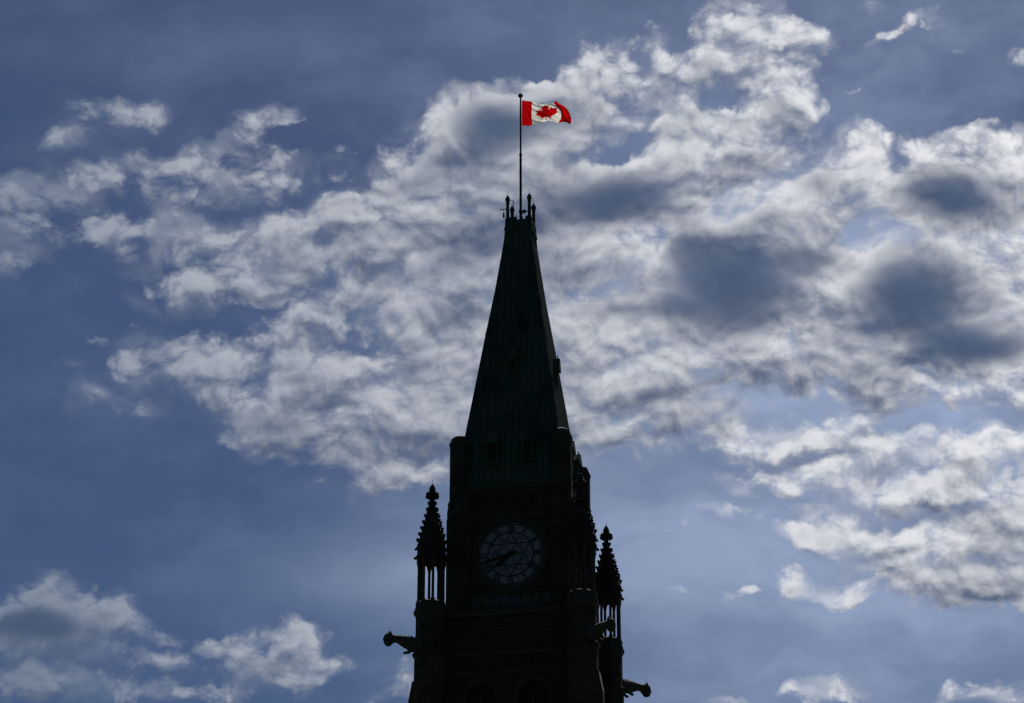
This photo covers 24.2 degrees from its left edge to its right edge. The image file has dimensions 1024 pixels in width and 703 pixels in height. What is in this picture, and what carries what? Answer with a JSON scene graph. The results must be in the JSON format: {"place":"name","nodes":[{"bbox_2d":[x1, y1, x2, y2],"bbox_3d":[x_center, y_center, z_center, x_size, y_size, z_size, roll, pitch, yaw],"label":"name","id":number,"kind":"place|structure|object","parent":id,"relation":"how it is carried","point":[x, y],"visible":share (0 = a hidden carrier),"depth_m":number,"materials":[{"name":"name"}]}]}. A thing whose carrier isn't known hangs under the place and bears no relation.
{"place":"outdoors","nodes":[
{"label":"outdoors","id":0,"kind":"place"},
{"bbox_2d":[0,0,1023,702],"label":"sky","id":1,"kind":"structure","parent":0,"point":[251,250],"materials":[{"name":"blue"}]},
{"label":"lawn","id":2,"kind":"structure","parent":0,"visible":0},
{"bbox_2d":[383,193,650,702],"bbox_3d":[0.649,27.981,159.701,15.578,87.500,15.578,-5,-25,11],"label":"clock tower","id":3,"kind":"structure","parent":2,"relation":"on","point":[530,591],"depth_m":162.56,"materials":[{"name":"stone"}]},
{"bbox_2d":[471,596,479,606],"bbox_3d":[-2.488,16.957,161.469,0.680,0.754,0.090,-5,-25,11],"label":"window","id":4,"kind":"structure","parent":3,"relation":"in","point":[475,601],"depth_m":161.47,"materials":[{"name":"black glass"}]},
{"bbox_2d":[480,595,489,606],"bbox_3d":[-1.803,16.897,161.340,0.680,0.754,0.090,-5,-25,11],"label":"window","id":5,"kind":"structure","parent":3,"relation":"in","point":[484,600],"depth_m":161.33,"materials":[{"name":"black glass"}]},
{"bbox_2d":[490,595,499,605],"bbox_3d":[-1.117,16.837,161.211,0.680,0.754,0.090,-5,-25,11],"label":"window","id":6,"kind":"structure","parent":3,"relation":"in","point":[494,599],"depth_m":161.21,"materials":[{"name":"black glass"}]},
{"bbox_2d":[501,594,510,604],"bbox_3d":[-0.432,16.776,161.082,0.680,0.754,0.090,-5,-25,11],"label":"window","id":7,"kind":"structure","parent":3,"relation":"in","point":[505,598],"depth_m":161.09,"materials":[{"name":"black glass"}]},
{"bbox_2d":[511,593,520,604],"bbox_3d":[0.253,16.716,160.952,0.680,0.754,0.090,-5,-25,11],"label":"window","id":8,"kind":"structure","parent":3,"relation":"in","point":[515,598],"depth_m":160.94,"materials":[{"name":"black glass"}]},
{"bbox_2d":[518,93,522,215],"bbox_3d":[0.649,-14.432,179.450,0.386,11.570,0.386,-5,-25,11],"label":"flagpole","id":9,"kind":"object","parent":3,"relation":"on","point":[520,95],"visible":1,"depth_m":179.00,"materials":[{"name":"black metal"}]},
{"bbox_2d":[522,100,570,125],"bbox_3d":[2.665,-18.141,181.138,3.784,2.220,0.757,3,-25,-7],"label":"flag","id":10,"kind":"object","parent":9,"relation":"attached to","point":[535,113],"visible":1,"depth_m":181.18,"materials":[{"name":"red fabric"}]},
{"bbox_2d":[521,593,530,603],"bbox_3d":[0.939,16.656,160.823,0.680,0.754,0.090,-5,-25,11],"label":"window","id":11,"kind":"structure","parent":3,"relation":"in","point":[525,597],"depth_m":160.82,"materials":[{"name":"black glass"}]},
{"bbox_2d":[531,592,540,602],"bbox_3d":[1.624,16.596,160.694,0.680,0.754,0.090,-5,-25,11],"label":"window","id":12,"kind":"structure","parent":3,"relation":"in","point":[535,596],"depth_m":160.70,"materials":[{"name":"black glass"}]},
{"bbox_2d":[541,591,549,602],"bbox_3d":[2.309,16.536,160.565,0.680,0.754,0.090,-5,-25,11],"label":"window","id":13,"kind":"structure","parent":3,"relation":"in","point":[545,596],"depth_m":160.58,"materials":[{"name":"black glass"}]}
]}

